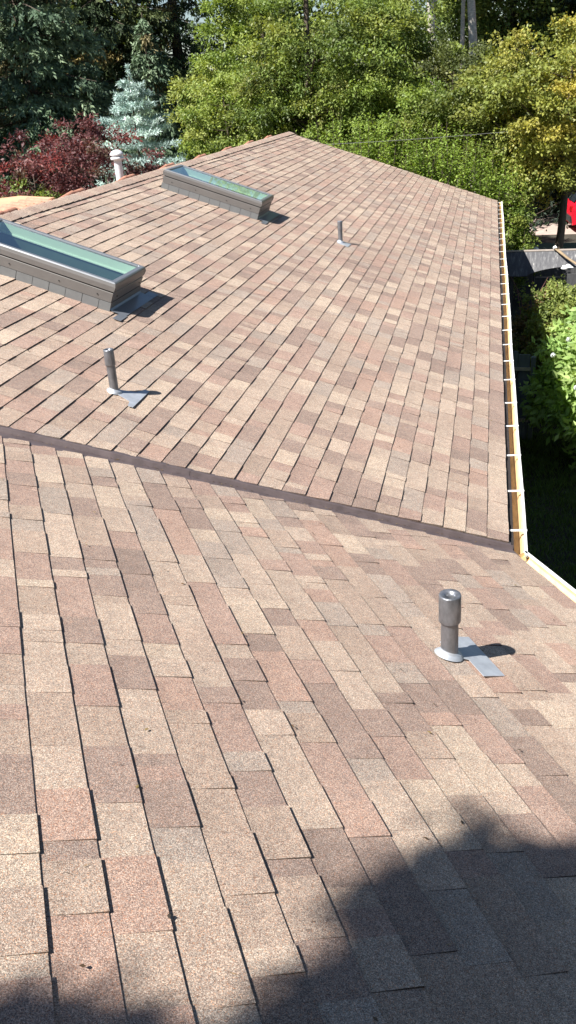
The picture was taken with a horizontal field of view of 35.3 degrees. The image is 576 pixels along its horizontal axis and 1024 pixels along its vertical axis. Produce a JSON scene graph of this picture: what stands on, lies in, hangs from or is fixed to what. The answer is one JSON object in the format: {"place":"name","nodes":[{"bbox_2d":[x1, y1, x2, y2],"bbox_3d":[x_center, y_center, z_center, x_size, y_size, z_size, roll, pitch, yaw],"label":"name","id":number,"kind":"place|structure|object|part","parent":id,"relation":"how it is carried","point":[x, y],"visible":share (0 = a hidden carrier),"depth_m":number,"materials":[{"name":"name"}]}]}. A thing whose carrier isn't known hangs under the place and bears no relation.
{"place":"outdoors","nodes":[
{"label":"outdoors","id":0,"kind":"place"},
{"bbox_2d":[12,0,551,98],"label":"sky","id":1,"kind":"structure","parent":0,"point":[314,8],"materials":[{"name":"white"}]},
{"bbox_2d":[450,89,575,588],"bbox_3d":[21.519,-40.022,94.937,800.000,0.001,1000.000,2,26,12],"label":"ground","id":2,"kind":"structure","parent":0,"point":[569,238],"depth_m":12.69,"materials":[{"name":"green plant"}]},
{"bbox_2d":[0,155,33,194],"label":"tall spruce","id":3,"kind":"object","parent":2,"relation":"on","point":[6,178],"visible":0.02,"depth_m":28.61,"materials":[{"name":"green plant"}]},
{"bbox_2d":[0,176,63,198],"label":"juniper shrub","id":4,"kind":"object","parent":2,"relation":"on","point":[39,193],"visible":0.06,"depth_m":20.56,"materials":[{"name":"green plant"}]},
{"bbox_2d":[0,128,94,197],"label":"red maple","id":5,"kind":"object","parent":2,"relation":"on","point":[64,181],"visible":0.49,"depth_m":21.03,"materials":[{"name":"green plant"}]},
{"bbox_2d":[0,0,142,197],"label":"tall spruce","id":6,"kind":"object","parent":2,"relation":"on","point":[22,53],"visible":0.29,"depth_m":30.51,"materials":[{"name":"green plant"}]},
{"bbox_2d":[28,112,165,193],"bbox_3d":[-4.875,-7.767,24.020,3.153,5.285,3.401,2,26,12],"label":"red maple","id":7,"kind":"object","parent":2,"relation":"on","point":[81,144],"visible":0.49,"depth_m":23.02,"materials":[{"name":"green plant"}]},
{"bbox_2d":[21,0,198,184],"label":"tall spruce","id":8,"kind":"object","parent":2,"relation":"on","point":[100,22],"visible":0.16,"depth_m":34.77,"materials":[{"name":"green plant"}]},
{"bbox_2d":[83,63,192,187],"bbox_3d":[-4.448,-9.621,26.581,6.436,6.398,7.017,2,26,12],"label":"blue spruce","id":9,"kind":"object","parent":2,"relation":"on","point":[138,92],"visible":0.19,"depth_m":25.62,"materials":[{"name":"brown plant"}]},
{"bbox_2d":[123,160,171,175],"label":"red maple","id":10,"kind":"object","parent":2,"relation":"on","point":[150,167],"visible":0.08,"depth_m":24.86,"materials":[{"name":"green plant"}]},
{"bbox_2d":[122,12,191,168],"bbox_3d":[-4.723,-12.734,31.377,3.690,8.007,3.947,-13,27,-19],"label":"young spruce","id":11,"kind":"object","parent":2,"relation":"on","point":[149,67],"visible":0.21,"depth_m":30.21,"materials":[{"name":"green plant"}]},
{"bbox_2d":[124,0,233,160],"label":"tall spruce","id":12,"kind":"object","parent":2,"relation":"on","point":[181,8],"visible":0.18,"depth_m":37.12,"materials":[{"name":"green plant"}]},
{"bbox_2d":[162,60,293,160],"bbox_3d":[-1.565,-9.660,26.432,3.728,6.212,3.443,-10,26,-11],"label":"deciduous tree","id":13,"kind":"object","parent":2,"relation":"on","point":[218,141],"visible":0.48,"depth_m":25.17,"materials":[{"name":"green plant"}]},
{"bbox_2d":[163,0,351,151],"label":"deciduous tree","id":14,"kind":"object","parent":2,"relation":"on","point":[236,30],"visible":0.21,"depth_m":25.96,"materials":[{"name":"green plant"}]},
{"bbox_2d":[0,0,573,213],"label":"distant wood","id":15,"kind":"object","parent":2,"relation":"on","point":[296,15],"visible":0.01,"depth_m":36.32,"materials":[{"name":"green plant"}]},
{"bbox_2d":[0,132,575,1023],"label":"house","id":16,"kind":"structure","parent":2,"relation":"on","point":[226,334],"depth_m":3.81,"materials":[{"name":"tile"}]},
{"bbox_2d":[1,168,564,1022],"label":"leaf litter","id":17,"kind":"object","parent":16,"relation":"on","point":[239,698],"visible":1,"depth_m":3.02,"materials":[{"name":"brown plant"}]},
{"bbox_2d":[325,125,570,144],"bbox_3d":[6.519,-9.220,21.256,12.384,0.380,0.007,-5,25,-2],"label":"overhead cable","id":18,"kind":"object","parent":16,"relation":"attached to","point":[425,138],"visible":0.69,"depth_m":21.23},
{"bbox_2d":[224,0,422,163],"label":"deciduous tree","id":19,"kind":"object","parent":2,"relation":"on","point":[297,43],"visible":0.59,"depth_m":23.20,"materials":[{"name":"green plant"}]},
{"bbox_2d":[295,114,383,161],"bbox_3d":[1.163,-7.739,23.536,3.008,4.845,2.636,2,26,12],"label":"hedge shrub","id":20,"kind":"object","parent":2,"relation":"on","point":[339,145],"visible":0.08,"depth_m":22.54,"materials":[{"name":"green plant"}]},
{"bbox_2d":[233,54,463,176],"bbox_3d":[1.860,-9.086,24.752,5.871,6.160,4.074,11,29,29],"label":"deciduous tree","id":21,"kind":"object","parent":2,"relation":"on","point":[406,98],"visible":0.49,"depth_m":23.14,"materials":[{"name":"green plant"}]},
{"bbox_2d":[293,0,466,158],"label":"deciduous tree","id":22,"kind":"object","parent":2,"relation":"on","point":[414,36],"visible":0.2,"depth_m":25.09,"materials":[{"name":"green plant"}]},
{"bbox_2d":[345,109,440,181],"bbox_3d":[2.443,-7.628,23.094,3.064,4.843,2.364,2,26,12],"label":"hedge shrub","id":23,"kind":"object","parent":2,"relation":"on","point":[385,158],"visible":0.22,"depth_m":22.18,"materials":[{"name":"green plant"}]},
{"bbox_2d":[355,59,467,174],"bbox_3d":[3.403,-9.499,25.346,3.494,6.191,2.910,2,26,12],"label":"deciduous tree","id":24,"kind":"object","parent":2,"relation":"on","point":[428,78],"visible":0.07,"depth_m":23.85,"materials":[{"name":"green plant"}]},
{"bbox_2d":[427,0,435,90],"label":"birch tree","id":25,"kind":"object","parent":2,"relation":"on","point":[433,19],"visible":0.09,"depth_m":29.41,"materials":[{"name":"grey plant"}]},
{"bbox_2d":[392,118,496,196],"bbox_3d":[3.820,-7.445,22.773,2.849,4.609,2.403,2,26,12],"label":"hedge shrub","id":26,"kind":"object","parent":2,"relation":"on","point":[443,167],"visible":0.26,"depth_m":21.91,"materials":[{"name":"green plant"}]},
{"bbox_2d":[456,0,464,186],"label":"birch tree","id":27,"kind":"object","parent":2,"relation":"on","point":[462,33],"visible":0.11,"depth_m":33.35,"materials":[{"name":"grey plant"}]},
{"bbox_2d":[388,33,539,185],"bbox_3d":[4.688,-10.011,25.783,4.917,6.600,3.887,2,26,12],"label":"deciduous tree","id":28,"kind":"object","parent":2,"relation":"on","point":[468,58],"visible":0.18,"depth_m":24.52,"materials":[{"name":"green plant"}]},
{"bbox_2d":[467,0,477,189],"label":"birch tree","id":29,"kind":"object","parent":2,"relation":"on","point":[472,29],"visible":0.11,"depth_m":30.38,"materials":[{"name":"grey plant"}]},
{"bbox_2d":[409,45,561,193],"bbox_3d":[5.152,-8.690,23.476,3.874,6.084,3.046,2,26,12],"label":"green maple","id":30,"kind":"object","parent":2,"relation":"on","point":[451,96],"visible":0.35,"depth_m":22.28,"materials":[{"name":"green plant"}]},
{"bbox_2d":[438,139,543,298],"bbox_3d":[4.966,-7.150,22.660,2.663,4.024,2.265,2,26,12],"label":"hedge shrub","id":31,"kind":"object","parent":2,"relation":"on","point":[501,193],"visible":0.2,"depth_m":21.94,"materials":[{"name":"green plant"}]},
{"bbox_2d":[418,0,575,191],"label":"deciduous tree","id":32,"kind":"object","parent":2,"relation":"on","point":[483,22],"visible":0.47,"depth_m":34.13,"materials":[{"name":"green plant"}]},
{"bbox_2d":[449,8,575,248],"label":"yellow maple","id":33,"kind":"object","parent":2,"relation":"on","point":[558,145],"visible":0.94,"depth_m":21.37,"materials":[{"name":"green plant"}]},
{"bbox_2d":[511,312,526,358],"bbox_3d":[4.449,-3.269,17.922,1.223,1.429,1.703,-6,25,-3],"label":"garden bush","id":34,"kind":"object","parent":2,"relation":"on","point":[519,331],"visible":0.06,"depth_m":17.53,"materials":[{"name":"green plant"}]},
{"bbox_2d":[498,189,541,292],"bbox_3d":[5.499,-6.412,22.299,1.509,2.908,1.796,2,26,12],"label":"garden bush","id":35,"kind":"object","parent":2,"relation":"on","point":[519,281],"visible":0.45,"depth_m":21.93,"materials":[{"name":"green plant"}]},
{"bbox_2d":[513,351,535,442],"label":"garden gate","id":36,"kind":"structure","parent":2,"relation":"on","point":[522,368],"depth_m":14.33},
{"bbox_2d":[496,0,575,231],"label":"dark conifer","id":37,"kind":"object","parent":2,"relation":"on","point":[549,210],"visible":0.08,"depth_m":34.58,"materials":[{"name":"green plant"}]},
{"bbox_2d":[506,249,575,318],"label":"garden shelter","id":38,"kind":"object","parent":2,"relation":"on","point":[523,263],"visible":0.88,"depth_m":19.45,"materials":[{"name":"grey metal"}]},
{"bbox_2d":[554,248,575,264],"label":"wooden pole","id":39,"kind":"object","parent":38,"relation":"on","point":[565,256],"visible":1,"depth_m":19.09,"materials":[{"name":"brown wood"}]},
{"bbox_2d":[561,264,573,269],"bbox_3d":[5.894,-5.167,19.105,0.268,0.129,0.128,2,26,12],"label":"white bag","id":40,"kind":"object","parent":38,"relation":"on","point":[567,267],"visible":1,"depth_m":19.07,"materials":[{"name":"plastic"}]},
{"bbox_2d":[511,274,575,384],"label":"garden bush","id":41,"kind":"object","parent":2,"relation":"on","point":[549,304],"visible":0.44,"depth_m":15.82,"materials":[{"name":"green plant"}]},
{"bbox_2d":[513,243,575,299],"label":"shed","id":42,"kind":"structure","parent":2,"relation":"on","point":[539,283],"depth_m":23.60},
{"bbox_2d":[518,301,575,469],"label":"garden bush","id":43,"kind":"object","parent":2,"relation":"on","point":[554,400],"visible":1,"depth_m":13.45,"materials":[{"name":"green plant"}]},
{"bbox_2d":[511,277,545,347],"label":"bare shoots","id":44,"kind":"object","parent":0,"point":[521,300],"visible":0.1,"depth_m":17.64,"materials":[{"name":"brown plant"}]},
{"bbox_2d":[533,247,538,286],"bbox_3d":[6.232,-5.963,22.930,0.200,1.460,0.200,2,26,12],"label":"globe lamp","id":45,"kind":"object","parent":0,"point":[537,248],"visible":0.26,"depth_m":22.92,"materials":[{"name":"white glass"}]},
{"bbox_2d":[519,429,575,589],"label":"grass","id":46,"kind":"structure","parent":0,"point":[532,459],"depth_m":12.71,"materials":[{"name":"green plant"}]},
{"bbox_2d":[528,213,575,234],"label":"driveway","id":47,"kind":"structure","parent":0,"point":[551,228],"depth_m":34.34,"materials":[{"name":"concrete"}]},
{"bbox_2d":[566,193,575,224],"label":"parked car","id":48,"kind":"object","parent":47,"relation":"on","point":[571,213],"visible":0.64,"depth_m":32.80,"materials":[{"name":"red paint"}]},
{"bbox_3d":[10.463,-11.541,33.107,0.210,0.260,1.200,-1,25,7],"label":"rear window","id":49,"kind":"part","parent":48,"relation":"part of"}
]}

